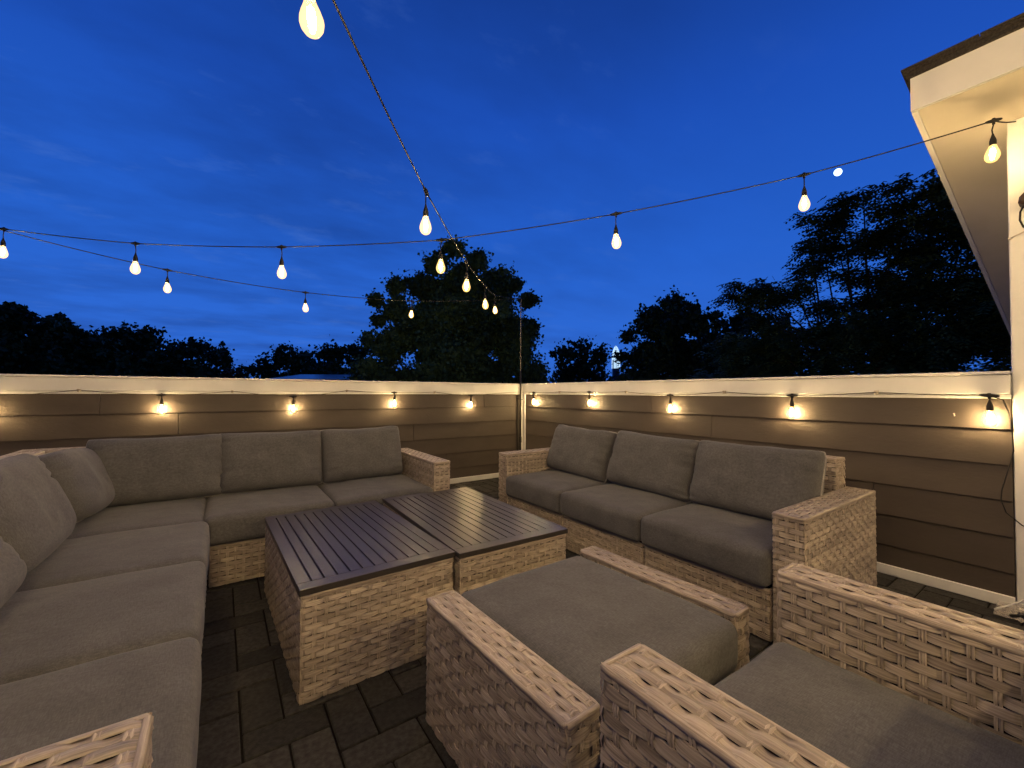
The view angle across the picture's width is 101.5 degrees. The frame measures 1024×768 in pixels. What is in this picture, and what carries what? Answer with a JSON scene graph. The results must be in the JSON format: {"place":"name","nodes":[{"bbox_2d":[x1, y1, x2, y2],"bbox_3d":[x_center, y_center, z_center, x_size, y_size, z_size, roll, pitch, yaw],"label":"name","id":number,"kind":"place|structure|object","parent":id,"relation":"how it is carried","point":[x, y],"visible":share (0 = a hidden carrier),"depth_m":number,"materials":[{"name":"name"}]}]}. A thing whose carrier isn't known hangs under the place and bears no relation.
{"place":"outdoors","nodes":[
{"label":"outdoors","id":0,"kind":"place"},
{"bbox_2d":[270,374,350,379],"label":"building","id":1,"kind":"structure","parent":0,"point":[320,377],"depth_m":20.87,"materials":[{"name":"metal"}]},
{"bbox_2d":[0,0,1023,383],"label":"sky","id":2,"kind":"structure","parent":0,"point":[173,122],"materials":[{"name":"blue"}]},
{"bbox_2d":[196,477,1023,767],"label":"paving","id":3,"kind":"structure","parent":0,"point":[269,734],"depth_m":1.42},
{"bbox_2d":[0,426,449,767],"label":"corner sofa","id":4,"kind":"object","parent":3,"relation":"on","point":[112,551],"visible":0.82,"depth_m":1.54,"materials":[{"name":"fabric"}]},
{"bbox_2d":[0,374,522,483],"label":"parapet wall","id":5,"kind":"structure","parent":3,"relation":"on","point":[463,437],"depth_m":3.77,"materials":[{"name":"brown paint"}]},
{"bbox_2d":[0,390,512,411],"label":"string lights","id":6,"kind":"object","parent":5,"relation":"attached to","point":[293,396],"visible":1,"depth_m":3.73,"materials":[{"name":"brown"}]},
{"bbox_2d":[517,395,517,450],"bbox_3d":[0.067,0.649,5.375,0.020,1.020,0.013,1,-1,-20],"label":"drop cable","id":7,"kind":"object","parent":5,"relation":"attached to","point":[517,423],"visible":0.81,"depth_m":5.37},
{"bbox_2d":[264,500,454,705],"bbox_3d":[-0.780,0.899,1.987,0.590,0.386,1.030,1,-1,-36],"label":"coffee table","id":8,"kind":"object","parent":3,"relation":"on","point":[349,589],"visible":0.98,"depth_m":1.62,"materials":[{"name":"wicker"}]},
{"bbox_2d":[382,487,567,594],"bbox_3d":[-0.270,0.908,2.336,0.590,0.386,1.080,1,-1,-34],"label":"coffee table","id":9,"kind":"object","parent":3,"relation":"on","point":[487,539],"visible":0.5,"depth_m":2.02,"materials":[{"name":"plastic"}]},
{"bbox_2d":[516,299,522,449],"bbox_3d":[0.108,0.027,5.366,0.108,2.283,0.030,1,-1,-35],"label":"light pole","id":10,"kind":"object","parent":3,"relation":"on","point":[520,439],"visible":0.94,"depth_m":5.36,"materials":[{"name":"black metal"}]},
{"bbox_2d":[0,229,513,315],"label":"string lights","id":11,"kind":"object","parent":10,"relation":"hanging from","point":[305,292],"visible":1,"depth_m":3.54,"materials":[{"name":"brown"}]},
{"bbox_2d":[305,0,520,311],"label":"string lights","id":12,"kind":"object","parent":10,"relation":"hanging from","point":[425,210],"visible":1,"depth_m":1.47,"materials":[{"name":"brown"}]},
{"bbox_2d":[425,546,749,767],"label":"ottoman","id":13,"kind":"object","parent":3,"relation":"on","point":[513,664],"visible":0.85,"depth_m":1.17,"materials":[{"name":"fabric"}]},
{"bbox_2d":[499,424,876,643],"bbox_3d":[0.864,0.721,2.800,0.915,0.771,2.232,1,-1,-35],"label":"sofa","id":14,"kind":"object","parent":3,"relation":"on","point":[742,524],"visible":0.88,"depth_m":2.22,"materials":[{"name":"fabric"}]},
{"bbox_2d":[522,371,1016,608],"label":"parapet wall","id":15,"kind":"structure","parent":3,"relation":"on","point":[931,470],"depth_m":2.44,"materials":[{"name":"brown paint"}]},
{"bbox_2d":[521,394,525,449],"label":"corner trim","id":16,"kind":"structure","parent":15,"relation":"attached to","point":[523,421],"depth_m":5.40,"materials":[{"name":"white paint"}]},
{"bbox_2d":[531,391,1002,422],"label":"string lights","id":17,"kind":"object","parent":15,"relation":"attached to","point":[989,406],"visible":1,"depth_m":2.57,"materials":[{"name":"brown"}]},
{"bbox_2d":[599,562,1023,767],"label":"armchair","id":18,"kind":"object","parent":3,"relation":"on","point":[843,672],"visible":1,"depth_m":0.84,"materials":[{"name":"wicker"}]},
{"bbox_2d":[994,599,1023,617],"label":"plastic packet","id":19,"kind":"object","parent":3,"relation":"on","point":[1016,614],"visible":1,"depth_m":1.97,"materials":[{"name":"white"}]},
{"bbox_2d":[612,346,619,378],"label":"skyscraper","id":20,"kind":"structure","parent":0,"point":[614,364],"depth_m":2386.73,"materials":[{"name":"white glass"}]},
{"bbox_2d":[834,168,841,175],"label":"moon","id":21,"kind":"object","parent":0,"point":[838,172],"visible":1,"depth_m":3281.14,"materials":[{"name":"white"}]},
{"label":"ground","id":22,"kind":"structure","parent":0,"visible":0},
{"bbox_2d":[0,301,146,375],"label":"tree","id":23,"kind":"object","parent":22,"relation":"on","point":[59,343],"visible":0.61,"depth_m":25.47,"materials":[{"name":"green plant"}]},
{"bbox_2d":[71,320,205,377],"bbox_3d":[-27.543,2.935,30.142,9.911,15.363,6.153,1,-1,-35],"label":"tree","id":24,"kind":"object","parent":22,"relation":"on","point":[144,346],"visible":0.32,"depth_m":30.59,"materials":[{"name":"green plant"}]},
{"bbox_2d":[161,336,249,377],"bbox_3d":[-25.663,3.411,34.324,6.135,14.584,6.690,0,-1,0],"label":"tree","id":25,"kind":"object","parent":22,"relation":"on","point":[221,357],"visible":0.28,"depth_m":33.77,"materials":[{"name":"green plant"}]},
{"bbox_2d":[218,364,254,377],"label":"tree","id":26,"kind":"object","parent":22,"relation":"on","point":[239,369],"visible":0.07,"depth_m":40.14,"materials":[{"name":"green plant"}]},
{"bbox_2d":[241,341,326,379],"bbox_3d":[-19.223,3.537,36.034,10.599,14.492,7.030,1,-1,-35],"label":"tree","id":27,"kind":"object","parent":22,"relation":"on","point":[295,362],"visible":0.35,"depth_m":35.59,"materials":[{"name":"green plant"}]},
{"bbox_2d":[302,339,372,379],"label":"tree","id":28,"kind":"object","parent":22,"relation":"on","point":[334,357],"visible":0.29,"depth_m":29.17,"materials":[{"name":"green plant"}]},
{"bbox_2d":[342,234,553,383],"bbox_3d":[-2.510,2.149,16.924,8.434,16.545,4.858,1,-1,-25],"label":"tree","id":29,"kind":"object","parent":22,"relation":"on","point":[448,331],"visible":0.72,"depth_m":16.45,"materials":[{"name":"green plant"}]},
{"bbox_2d":[548,335,616,382],"bbox_3d":[4.940,3.595,29.997,7.251,14.249,4.321,0,-1,0],"label":"tree","id":30,"kind":"object","parent":22,"relation":"on","point":[581,370],"visible":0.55,"depth_m":29.40,"materials":[{"name":"green plant"}]},
{"bbox_2d":[608,285,746,380],"bbox_3d":[7.783,2.823,19.968,6.246,15.410,5.070,0,-1,29],"label":"tree","id":31,"kind":"object","parent":22,"relation":"on","point":[667,348],"visible":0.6,"depth_m":19.49,"materials":[{"name":"green plant"}]},
{"bbox_2d":[673,308,803,379],"bbox_3d":[13.390,3.071,24.081,8.955,15.151,5.376,-1,-1,34],"label":"tree","id":32,"kind":"object","parent":22,"relation":"on","point":[735,323],"visible":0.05,"depth_m":23.34,"materials":[{"name":"green plant"}]},
{"bbox_2d":[686,168,1010,378],"bbox_3d":[9.334,2.358,11.264,3.355,15.994,9.712,1,-2,-45],"label":"tree","id":33,"kind":"object","parent":22,"relation":"on","point":[967,327],"visible":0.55,"depth_m":10.86,"materials":[{"name":"green plant"}]},
{"bbox_2d":[901,12,1023,610],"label":"house","id":34,"kind":"structure","parent":22,"relation":"on","point":[974,80],"depth_m":2.09,"materials":[{"name":"white paint"}]},
{"bbox_2d":[1000,400,1023,526],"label":"thin wire","id":35,"kind":"object","parent":34,"relation":"attached to","point":[1009,464],"visible":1,"depth_m":2.07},
{"bbox_2d":[1008,193,1023,239],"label":"wall fixture","id":36,"kind":"object","parent":34,"relation":"attached to","point":[1021,201],"depth_m":2.04,"materials":[{"name":"brown metal"}]},
{"bbox_3d":[-3.559,0.007,2.809,0.108,2.190,0.030,1,-1,-35],"label":"light pole","id":37,"kind":"object","parent":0,"visible":0},
{"bbox_2d":[0,118,1015,275],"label":"string lights","id":38,"kind":"object","parent":37,"relation":"hanging from","point":[993,141],"visible":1,"depth_m":2.38,"materials":[{"name":"white"}]}
]}

